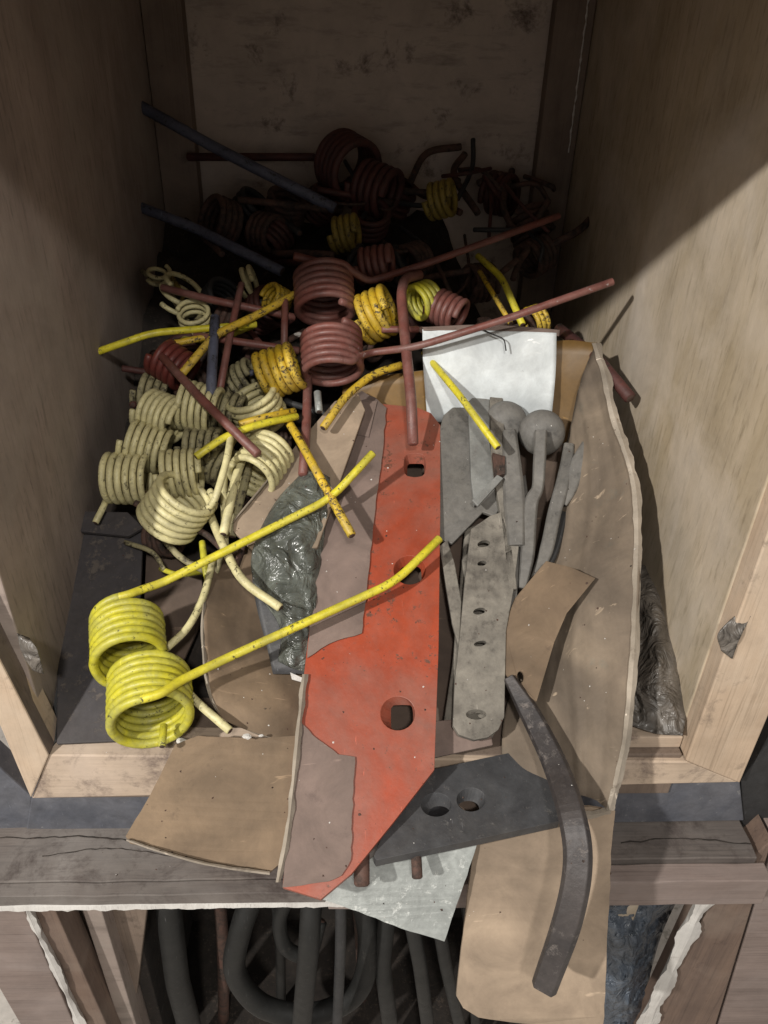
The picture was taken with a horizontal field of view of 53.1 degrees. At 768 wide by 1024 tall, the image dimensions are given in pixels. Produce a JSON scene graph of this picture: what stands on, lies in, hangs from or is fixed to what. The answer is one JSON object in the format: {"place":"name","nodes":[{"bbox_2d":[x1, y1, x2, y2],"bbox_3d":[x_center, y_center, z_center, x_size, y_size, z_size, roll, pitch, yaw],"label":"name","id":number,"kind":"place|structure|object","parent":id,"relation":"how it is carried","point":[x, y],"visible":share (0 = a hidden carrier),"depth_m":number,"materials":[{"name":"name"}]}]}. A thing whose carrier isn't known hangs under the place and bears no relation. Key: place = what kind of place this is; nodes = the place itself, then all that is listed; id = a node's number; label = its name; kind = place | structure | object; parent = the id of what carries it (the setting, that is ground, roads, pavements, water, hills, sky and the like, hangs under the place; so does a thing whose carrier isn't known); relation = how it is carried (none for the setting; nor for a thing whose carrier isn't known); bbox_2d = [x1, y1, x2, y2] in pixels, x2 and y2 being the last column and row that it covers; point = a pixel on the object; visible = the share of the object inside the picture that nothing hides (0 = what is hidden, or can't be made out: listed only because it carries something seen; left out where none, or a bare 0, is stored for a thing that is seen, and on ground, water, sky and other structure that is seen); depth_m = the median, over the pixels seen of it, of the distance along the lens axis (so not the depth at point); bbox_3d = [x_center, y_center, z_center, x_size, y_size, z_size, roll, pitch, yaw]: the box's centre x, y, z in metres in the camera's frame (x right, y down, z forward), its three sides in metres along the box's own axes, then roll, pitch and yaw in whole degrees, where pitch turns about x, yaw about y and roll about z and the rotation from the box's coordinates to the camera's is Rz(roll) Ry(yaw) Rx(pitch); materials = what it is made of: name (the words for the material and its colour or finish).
{"place":"outdoors","nodes":[
{"label":"outdoors","id":0,"kind":"place"},
{"bbox_2d":[0,726,683,1023],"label":"ground","id":1,"kind":"structure","parent":0,"point":[7,1015],"depth_m":1.10,"materials":[{"name":"concrete"}]},
{"bbox_2d":[214,908,228,1023],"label":"steel rod","id":2,"kind":"object","parent":1,"relation":"on","point":[221,922],"visible":0.48,"depth_m":0.90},
{"bbox_2d":[0,0,767,1023],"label":"wooden cabinet","id":3,"kind":"object","parent":1,"relation":"on","point":[634,132],"visible":0.56,"depth_m":0.67,"materials":[{"name":"brown wood"}]},
{"bbox_2d":[53,531,202,745],"bbox_3d":[-0.232,0.101,0.639,0.156,0.103,0.167,0,33,-2],"label":"carton","id":4,"kind":"object","parent":3,"relation":"on","point":[105,568],"visible":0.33,"depth_m":0.65,"materials":[{"name":"grey cardboard"}]},
{"bbox_2d":[81,511,142,537],"bbox_3d":[-0.245,0.010,0.673,0.071,0.014,0.022,3,33,2],"label":"rubber scrap","id":5,"kind":"object","parent":4,"relation":"on","point":[122,524],"visible":0.65,"depth_m":0.67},
{"bbox_2d":[92,452,152,523],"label":"spring tine","id":6,"kind":"object","parent":5,"relation":"on","point":[125,479],"visible":0.95,"depth_m":0.66,"materials":[{"name":"beige paint"}]},
{"bbox_2d":[88,450,442,748],"bbox_3d":[-0.090,0.065,0.607,0.283,0.159,0.098,-15,36,-25],"label":"spring tine","id":7,"kind":"object","parent":4,"relation":"on","point":[135,666],"visible":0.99,"depth_m":0.57,"materials":[{"name":"yellow paint"}]},
{"bbox_2d":[167,560,216,650],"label":"tine","id":8,"kind":"object","parent":7,"relation":"on","point":[180,635],"visible":0.94,"depth_m":0.61,"materials":[{"name":"beige paint"}]},
{"bbox_2d":[155,908,200,1023],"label":"steel tube","id":9,"kind":"object","parent":3,"relation":"in","point":[172,941],"visible":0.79,"depth_m":0.83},
{"bbox_2d":[111,210,480,697],"bbox_3d":[-0.017,-0.114,0.812,0.498,0.287,0.560,0,33,-2],"label":"dirt heap","id":10,"kind":"object","parent":3,"relation":"on","point":[197,260],"visible":0.07,"depth_m":0.91,"materials":[{"name":"soil"}]},
{"bbox_2d":[129,350,155,407],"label":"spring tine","id":11,"kind":"object","parent":10,"relation":"on","point":[132,404],"visible":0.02,"depth_m":0.72,"materials":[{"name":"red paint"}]},
{"bbox_2d":[121,334,206,373],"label":"spring tine","id":12,"kind":"object","parent":11,"relation":"on","point":[189,347],"visible":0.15,"depth_m":0.76,"materials":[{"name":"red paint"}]},
{"bbox_2d":[168,333,201,352],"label":"spring tine","id":13,"kind":"object","parent":12,"relation":"on","point":[190,334],"visible":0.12,"depth_m":0.77,"materials":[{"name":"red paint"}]},
{"bbox_2d":[176,299,210,334],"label":"spring tine","id":14,"kind":"object","parent":13,"relation":"on","point":[204,310],"visible":0.83,"depth_m":0.77,"materials":[{"name":"beige paint"}]},
{"bbox_2d":[197,193,243,256],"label":"spring tine","id":15,"kind":"object","parent":10,"relation":"on","point":[221,215],"visible":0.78,"depth_m":0.87,"materials":[{"name":"metal"}]},
{"bbox_2d":[200,276,288,316],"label":"spring tine","id":16,"kind":"object","parent":10,"relation":"on","point":[222,287],"visible":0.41,"depth_m":0.81,"materials":[{"name":"metal"}]},
{"bbox_2d":[203,421,293,450],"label":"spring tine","id":17,"kind":"object","parent":10,"relation":"on","point":[238,444],"visible":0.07,"depth_m":0.73,"materials":[{"name":"metal"}]},
{"bbox_2d":[170,379,224,430],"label":"spring tine","id":18,"kind":"object","parent":17,"relation":"on","point":[196,411],"visible":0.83,"depth_m":0.69,"materials":[{"name":"beige paint"}]},
{"bbox_2d":[205,314,219,397],"bbox_3d":[-0.158,-0.145,0.711,0.009,0.053,0.085,-1,33,-5],"label":"steel pin","id":19,"kind":"object","parent":18,"relation":"on","point":[212,362],"visible":1,"depth_m":0.70,"materials":[{"name":"blue paint"}]},
{"bbox_2d":[217,282,244,387],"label":"tine","id":20,"kind":"object","parent":18,"relation":"on","point":[229,339],"visible":1,"depth_m":0.73,"materials":[{"name":"red paint"}]},
{"bbox_2d":[207,391,247,432],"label":"spring tine","id":21,"kind":"object","parent":17,"relation":"on","point":[242,401],"visible":0.52,"depth_m":0.70,"materials":[{"name":"beige paint"}]},
{"bbox_2d":[232,186,301,235],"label":"spring tine","id":22,"kind":"object","parent":10,"relation":"on","point":[248,209],"visible":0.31,"depth_m":0.89,"materials":[{"name":"metal"}]},
{"bbox_2d":[242,284,297,335],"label":"spring tine","id":23,"kind":"object","parent":10,"relation":"on","point":[266,324],"visible":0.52,"depth_m":0.81,"materials":[{"name":"red paint"}]},
{"bbox_2d":[141,202,284,275],"bbox_3d":[-0.185,-0.300,0.838,0.184,0.056,0.028,15,35,20],"label":"steel bar","id":24,"kind":"object","parent":23,"relation":"on","point":[218,240],"visible":1,"depth_m":0.84,"materials":[{"name":"blue paint"}]},
{"bbox_2d":[252,220,302,265],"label":"spring tine","id":25,"kind":"object","parent":10,"relation":"on","point":[279,236],"visible":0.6,"depth_m":0.87,"materials":[{"name":"red paint"}]},
{"bbox_2d":[245,210,334,257],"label":"spring tine","id":26,"kind":"object","parent":25,"relation":"on","point":[259,222],"visible":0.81,"depth_m":0.86,"materials":[{"name":"metal"}]},
{"bbox_2d":[264,185,328,232],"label":"spring tine","id":27,"kind":"object","parent":10,"relation":"on","point":[295,214],"visible":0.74,"depth_m":0.89,"materials":[{"name":"metal"}]},
{"bbox_2d":[141,101,337,212],"bbox_3d":[-0.163,-0.395,0.854,0.232,0.103,0.014,9,33,11],"label":"steel bar","id":28,"kind":"object","parent":27,"relation":"on","point":[229,154],"visible":0.94,"depth_m":0.85,"materials":[{"name":"blue paint"}]},
{"bbox_2d":[316,186,390,243],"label":"spring tine","id":29,"kind":"object","parent":10,"relation":"on","point":[374,232],"visible":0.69,"depth_m":0.87,"materials":[{"name":"red paint"}]},
{"bbox_2d":[346,243,398,294],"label":"spring tine","id":30,"kind":"object","parent":10,"relation":"on","point":[351,260],"visible":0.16,"depth_m":0.82,"materials":[{"name":"metal"}]},
{"bbox_2d":[326,212,361,254],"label":"spring tine","id":31,"kind":"object","parent":30,"relation":"on","point":[345,237],"visible":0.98,"depth_m":0.82,"materials":[{"name":"yellow paint"}]},
{"bbox_2d":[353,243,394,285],"bbox_3d":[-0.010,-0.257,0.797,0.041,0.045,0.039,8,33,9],"label":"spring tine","id":32,"kind":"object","parent":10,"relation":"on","point":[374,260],"visible":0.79,"depth_m":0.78,"materials":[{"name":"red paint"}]},
{"bbox_2d":[363,335,395,362],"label":"spring tine","id":33,"kind":"object","parent":10,"relation":"on","point":[372,359],"visible":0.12,"depth_m":0.82,"materials":[{"name":"metal"}]},
{"bbox_2d":[353,284,398,344],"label":"spring tine","id":34,"kind":"object","parent":33,"relation":"on","point":[375,309],"visible":0.94,"depth_m":0.74,"materials":[{"name":"yellow paint"}]},
{"bbox_2d":[361,188,425,224],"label":"spring tine","id":35,"kind":"object","parent":10,"relation":"on","point":[412,191],"visible":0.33,"depth_m":0.90,"materials":[{"name":"metal"}]},
{"bbox_2d":[186,128,381,201],"bbox_3d":[-0.117,-0.402,0.890,0.230,0.079,0.078,0,33,-2],"label":"spring tine","id":36,"kind":"object","parent":35,"relation":"on","point":[335,147],"visible":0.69,"depth_m":0.88,"materials":[{"name":"red paint"}]},
{"bbox_2d":[344,158,404,219],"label":"spring tine","id":37,"kind":"object","parent":35,"relation":"on","point":[371,181],"visible":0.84,"depth_m":0.87,"materials":[{"name":"red paint"}]},
{"bbox_2d":[381,244,417,292],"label":"spring tine","id":38,"kind":"object","parent":10,"relation":"on","point":[400,262],"visible":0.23,"depth_m":0.84,"materials":[{"name":"metal"}]},
{"bbox_2d":[395,240,470,283],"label":"spring tine","id":39,"kind":"object","parent":38,"relation":"on","point":[419,251],"visible":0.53,"depth_m":0.84,"materials":[{"name":"metal"}]},
{"bbox_2d":[417,296,435,334],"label":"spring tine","id":40,"kind":"object","parent":10,"relation":"on","point":[424,324],"visible":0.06,"depth_m":0.82,"materials":[{"name":"metal"}]},
{"bbox_2d":[423,288,469,325],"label":"spring tine","id":41,"kind":"object","parent":40,"relation":"on","point":[449,308],"visible":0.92,"depth_m":0.76,"materials":[{"name":"red paint"}]},
{"bbox_2d":[407,279,439,321],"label":"spring tine","id":42,"kind":"object","parent":41,"relation":"on","point":[426,290],"visible":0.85,"depth_m":0.77,"materials":[{"name":"yellow paint"}]},
{"bbox_2d":[392,177,462,219],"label":"spring tine","id":43,"kind":"object","parent":10,"relation":"on","point":[400,212],"visible":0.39,"depth_m":0.92,"materials":[{"name":"red paint"}]},
{"bbox_2d":[421,177,457,220],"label":"spring tine","id":44,"kind":"object","parent":43,"relation":"on","point":[441,202],"visible":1,"depth_m":0.84,"materials":[{"name":"yellow paint"}]},
{"bbox_2d":[293,213,614,386],"bbox_3d":[0.054,-0.202,0.747,0.280,0.138,0.155,-4,33,-9],"label":"spring tine","id":45,"kind":"object","parent":10,"relation":"on","point":[333,353],"visible":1,"depth_m":0.73,"materials":[{"name":"red paint"}]},
{"bbox_2d":[160,284,295,320],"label":"tine","id":46,"kind":"object","parent":45,"relation":"on","point":[208,298],"visible":0.94,"depth_m":0.76,"materials":[{"name":"red paint"}]},
{"bbox_2d":[459,257,518,303],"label":"spring tine","id":47,"kind":"object","parent":10,"relation":"on","point":[474,290],"visible":0.84,"depth_m":0.84,"materials":[{"name":"metal"}]},
{"bbox_2d":[477,170,520,216],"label":"spring tine","id":48,"kind":"object","parent":10,"relation":"on","point":[500,179],"visible":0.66,"depth_m":0.92,"materials":[{"name":"red paint"}]},
{"bbox_2d":[510,233,557,281],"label":"spring tine","id":49,"kind":"object","parent":10,"relation":"on","point":[529,266],"visible":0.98,"depth_m":0.87,"materials":[{"name":"metal"}]},
{"bbox_2d":[272,907,326,962],"bbox_3d":[-0.088,0.432,0.810,0.059,0.120,0.032,-6,33,-12],"label":"steel tube","id":50,"kind":"object","parent":3,"relation":"in","point":[287,948],"visible":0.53,"depth_m":0.81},
{"bbox_2d":[223,908,377,1023],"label":"steel tube","id":51,"kind":"object","parent":3,"relation":"in","point":[251,997],"visible":0.72,"depth_m":0.83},
{"bbox_2d":[292,907,321,1023],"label":"steel tube","id":52,"kind":"object","parent":3,"relation":"in","point":[308,947],"visible":0.77,"depth_m":0.75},
{"bbox_2d":[332,909,345,1023],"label":"steel rod","id":53,"kind":"object","parent":3,"relation":"in","point":[340,956],"visible":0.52,"depth_m":0.76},
{"bbox_2d":[126,340,641,1023],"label":"cardboard box","id":54,"kind":"object","parent":3,"relation":"on","point":[558,652],"visible":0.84,"depth_m":0.59,"materials":[{"name":"cardboard"}]},
{"bbox_2d":[143,339,261,457],"bbox_3d":[-0.153,-0.110,0.692,0.177,0.056,0.049,28,41,35],"label":"spring tine","id":55,"kind":"object","parent":54,"relation":"in","point":[166,361],"visible":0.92,"depth_m":0.71,"materials":[{"name":"red paint"}]},
{"bbox_2d":[98,321,256,354],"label":"tine","id":56,"kind":"object","parent":55,"relation":"on","point":[118,344],"visible":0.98,"depth_m":0.72,"materials":[{"name":"yellow paint"}]},
{"bbox_2d":[180,291,293,374],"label":"tine","id":57,"kind":"object","parent":55,"relation":"on","point":[193,359],"visible":1,"depth_m":0.73,"materials":[{"name":"yellow paint"}]},
{"bbox_2d":[218,479,250,509],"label":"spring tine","id":58,"kind":"object","parent":54,"relation":"in","point":[247,498],"visible":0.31,"depth_m":0.69,"materials":[{"name":"metal"}]},
{"bbox_2d":[198,443,237,487],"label":"spring tine","id":59,"kind":"object","parent":58,"relation":"on","point":[211,476],"visible":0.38,"depth_m":0.69,"materials":[{"name":"beige paint"}]},
{"bbox_2d":[174,426,224,469],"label":"spring tine","id":60,"kind":"object","parent":59,"relation":"on","point":[210,434],"visible":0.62,"depth_m":0.68,"materials":[{"name":"beige paint"}]},
{"bbox_2d":[224,357,258,398],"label":"spring tine","id":61,"kind":"object","parent":54,"relation":"in","point":[240,368],"visible":0.66,"depth_m":0.73,"materials":[{"name":"beige paint"}]},
{"bbox_2d":[208,513,282,610],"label":"tine","id":62,"kind":"object","parent":54,"relation":"in","point":[245,582],"visible":0.91,"depth_m":0.61,"materials":[{"name":"beige paint"}]},
{"bbox_2d":[219,437,248,535],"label":"tine","id":63,"kind":"object","parent":62,"relation":"on","point":[231,499],"visible":0.86,"depth_m":0.65,"materials":[{"name":"beige paint"}]},
{"bbox_2d":[220,381,286,544],"bbox_3d":[-0.118,-0.048,0.689,0.059,0.100,0.154,0,33,-2],"label":"spring tine","id":64,"kind":"object","parent":63,"relation":"on","point":[271,400],"visible":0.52,"depth_m":0.70,"materials":[{"name":"beige paint"}]},
{"bbox_2d":[227,427,294,496],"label":"spring tine","id":65,"kind":"object","parent":54,"relation":"in","point":[274,460],"visible":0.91,"depth_m":0.67,"materials":[{"name":"beige paint"}]},
{"bbox_2d":[252,577,303,674],"bbox_3d":[-0.081,0.048,0.655,0.062,0.094,0.162,5,33,5],"label":"plate scrap","id":66,"kind":"object","parent":54,"relation":"in","point":[269,623],"visible":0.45,"depth_m":0.62,"materials":[{"name":"grey metal"}]},
{"bbox_2d":[251,471,330,671],"bbox_3d":[-0.081,0.044,0.642,0.058,0.104,0.145,4,33,4],"label":"plastic bag","id":67,"kind":"object","parent":54,"relation":"in","point":[284,557],"visible":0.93,"depth_m":0.63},
{"bbox_2d":[298,373,311,476],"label":"tine","id":68,"kind":"object","parent":67,"relation":"on","point":[306,423],"visible":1,"depth_m":0.69,"materials":[{"name":"red paint"}]},
{"bbox_2d":[251,341,355,537],"bbox_3d":[-0.076,-0.072,0.671,0.054,0.104,0.206,-8,34,-15],"label":"spring tine","id":69,"kind":"object","parent":54,"relation":"in","point":[277,366],"visible":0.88,"depth_m":0.70,"materials":[{"name":"yellow paint"}]},
{"bbox_2d":[276,391,439,899],"bbox_3d":[-0.007,0.075,0.632,0.106,0.200,0.401,3,33,2],"label":"steel plate","id":70,"kind":"object","parent":54,"relation":"in","point":[344,779],"visible":0.9,"depth_m":0.60,"materials":[{"name":"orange metal"}]},
{"bbox_2d":[396,270,423,445],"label":"tine","id":71,"kind":"object","parent":70,"relation":"on","point":[406,279],"visible":1,"depth_m":0.70,"materials":[{"name":"red paint"}]},
{"bbox_2d":[320,362,402,429],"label":"tine","id":72,"kind":"object","parent":54,"relation":"on","point":[344,398],"visible":0.96,"depth_m":0.71,"materials":[{"name":"yellow paint"}]},
{"bbox_2d":[323,845,476,940],"bbox_3d":[0.011,0.275,0.563,0.119,0.060,0.050,0,33,-2],"label":"sheet metal","id":73,"kind":"object","parent":54,"relation":"in","point":[395,887],"visible":0.71,"depth_m":0.56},
{"bbox_2d":[440,540,461,645],"bbox_3d":[0.058,0.068,0.647,0.011,0.050,0.087,-3,33,-8],"label":"blade","id":74,"kind":"object","parent":54,"relation":"in","point":[451,583],"visible":1,"depth_m":0.65,"materials":[{"name":"metal"}]},
{"bbox_2d":[354,753,558,886],"bbox_3d":[0.050,0.225,0.570,0.166,0.027,0.069,-10,34,-17],"label":"steel plate","id":75,"kind":"object","parent":54,"relation":"in","point":[517,800],"visible":0.97,"depth_m":0.56,"materials":[{"name":"metal"}]},
{"bbox_2d":[435,720,492,757],"bbox_3d":[0.061,0.177,0.600,0.047,0.017,0.028,0,33,-2],"label":"flat scrap","id":76,"kind":"object","parent":54,"relation":"in","point":[449,740],"visible":0.61,"depth_m":0.60,"materials":[{"name":"cardboard"}]},
{"bbox_2d":[440,407,497,544],"bbox_3d":[0.084,-0.040,0.711,0.070,0.078,0.140,3,33,2],"label":"blade","id":77,"kind":"object","parent":54,"relation":"in","point":[460,514],"visible":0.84,"depth_m":0.70,"materials":[{"name":"grey metal"}]},
{"bbox_2d":[444,524,494,736],"bbox_3d":[0.077,0.092,0.651,0.044,0.104,0.188,4,33,3],"label":"perforated bar","id":78,"kind":"object","parent":54,"relation":"in","point":[448,714],"visible":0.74,"depth_m":0.64,"materials":[{"name":"metal"}]},
{"bbox_2d":[468,398,493,506],"bbox_3d":[0.091,-0.060,0.716,0.025,0.064,0.111,0,33,-2],"label":"bracket","id":79,"kind":"object","parent":54,"relation":"in","point":[481,475],"visible":0.88,"depth_m":0.71,"materials":[{"name":"metal"}]},
{"bbox_2d":[452,512,518,740],"bbox_3d":[0.085,0.086,0.635,0.043,0.102,0.184,6,33,7],"label":"perforated bar","id":80,"kind":"object","parent":54,"relation":"in","point":[487,588],"visible":1,"depth_m":0.62,"materials":[{"name":"metal"}]},
{"bbox_2d":[422,325,559,421],"bbox_3d":[0.100,-0.131,0.732,0.130,0.090,0.035,0,33,-2],"label":"white card","id":81,"kind":"object","parent":54,"relation":"in","point":[516,364],"visible":0.86,"depth_m":0.73,"materials":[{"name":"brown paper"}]},
{"bbox_2d":[421,351,500,449],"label":"tine","id":82,"kind":"object","parent":81,"relation":"on","point":[466,404],"visible":1,"depth_m":0.70,"materials":[{"name":"yellow paint"}]},
{"bbox_2d":[490,397,516,590],"bbox_3d":[0.106,-0.029,0.698,0.015,0.109,0.192,1,33,-1],"label":"blade","id":83,"kind":"object","parent":54,"relation":"in","point":[496,428],"visible":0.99,"depth_m":0.69,"materials":[{"name":"metal"}]},
{"bbox_2d":[488,401,525,546],"bbox_3d":[0.117,-0.038,0.700,0.042,0.081,0.139,0,33,-2],"label":"spoon shank","id":84,"kind":"object","parent":83,"relation":"on","point":[510,415],"visible":0.81,"depth_m":0.69,"materials":[{"name":"grey metal"}]},
{"bbox_2d":[518,409,564,589],"bbox_3d":[0.142,-0.015,0.685,0.043,0.104,0.150,4,33,3],"label":"spoon shank","id":85,"kind":"object","parent":54,"relation":"in","point":[542,439],"visible":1,"depth_m":0.69,"materials":[{"name":"grey metal"}]},
{"bbox_2d":[504,675,592,996],"bbox_3d":[0.118,0.229,0.566,0.039,0.132,0.183,-1,33,-4],"label":"curved tine","id":86,"kind":"object","parent":54,"relation":"in","point":[564,930],"visible":1,"depth_m":0.52,"materials":[{"name":"metal"}]},
{"bbox_2d":[530,443,573,579],"bbox_3d":[0.152,0.002,0.685,0.014,0.083,0.127,12,34,16],"label":"blade","id":87,"kind":"object","parent":54,"relation":"in","point":[553,517],"visible":0.91,"depth_m":0.68,"materials":[{"name":"grey metal"}]},
{"bbox_2d":[564,442,583,505],"bbox_3d":[0.177,-0.041,0.701,0.015,0.050,0.063,20,37,26],"label":"blade","id":88,"kind":"object","parent":54,"relation":"in","point":[575,469],"visible":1,"depth_m":0.70,"materials":[{"name":"grey metal"}]},
{"bbox_2d":[554,323,634,401],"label":"tine","id":89,"kind":"object","parent":54,"relation":"in","point":[623,390],"visible":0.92,"depth_m":0.71,"materials":[{"name":"red paint"}]},
{"bbox_2d":[375,919,397,1023],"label":"steel tube","id":90,"kind":"object","parent":3,"relation":"in","point":[383,977],"visible":0.8,"depth_m":0.84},
{"bbox_2d":[405,930,433,1023],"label":"steel tube","id":91,"kind":"object","parent":3,"relation":"in","point":[418,958],"visible":0.77,"depth_m":0.78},
{"bbox_2d":[434,936,464,1023],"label":"steel tube","id":92,"kind":"object","parent":3,"relation":"in","point":[447,971],"visible":0.76,"depth_m":0.78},
{"bbox_2d":[506,199,553,247],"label":"spring tine","id":93,"kind":"object","parent":3,"relation":"in","point":[539,210],"visible":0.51,"depth_m":0.89,"materials":[{"name":"metal"}]},
{"bbox_2d":[603,904,674,1023],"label":"plastic sheet","id":94,"kind":"object","parent":3,"relation":"in","point":[632,946],"visible":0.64,"depth_m":0.79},
{"bbox_2d":[632,564,685,735],"bbox_3d":[0.234,0.114,0.648,0.044,0.062,0.148,9,33,11],"label":"plastic bag","id":95,"kind":"object","parent":3,"relation":"on","point":[658,709],"visible":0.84,"depth_m":0.62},
{"bbox_2d":[717,616,750,658],"bbox_3d":[0.242,0.089,0.537,0.021,0.039,0.010,-16,36,-25],"label":"tape scrap","id":96,"kind":"object","parent":3,"relation":"attached to","point":[730,632],"visible":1,"depth_m":0.54,"materials":[{"name":"grey plastic"}]},
{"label":"tine","id":97,"kind":"object","parent":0,"visible":0},
{"bbox_2d":[152,447,204,498],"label":"spring tine","id":98,"kind":"object","parent":97,"relation":"on","point":[186,463],"visible":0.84,"depth_m":0.65,"materials":[{"name":"beige paint"}]},
{"bbox_2d":[136,436,233,544],"bbox_3d":[-0.159,-0.016,0.651,0.101,0.082,0.063,-17,37,-27],"label":"spring tine","id":99,"kind":"object","parent":98,"relation":"on","point":[163,514],"visible":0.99,"depth_m":0.63,"materials":[{"name":"beige paint"}]},
{"bbox_2d":[194,413,298,459],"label":"tine","id":100,"kind":"object","parent":98,"relation":"on","point":[208,447],"visible":1,"depth_m":0.67,"materials":[{"name":"yellow paint"}]},
{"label":"tine","id":101,"kind":"object","parent":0,"visible":0},
{"bbox_2d":[115,419,173,473],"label":"spring tine","id":102,"kind":"object","parent":101,"relation":"on","point":[139,443],"visible":0.81,"depth_m":0.67,"materials":[{"name":"beige paint"}]},
{"bbox_2d":[129,388,188,443],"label":"spring tine","id":103,"kind":"object","parent":102,"relation":"on","point":[156,407],"visible":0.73,"depth_m":0.68,"materials":[{"name":"beige paint"}]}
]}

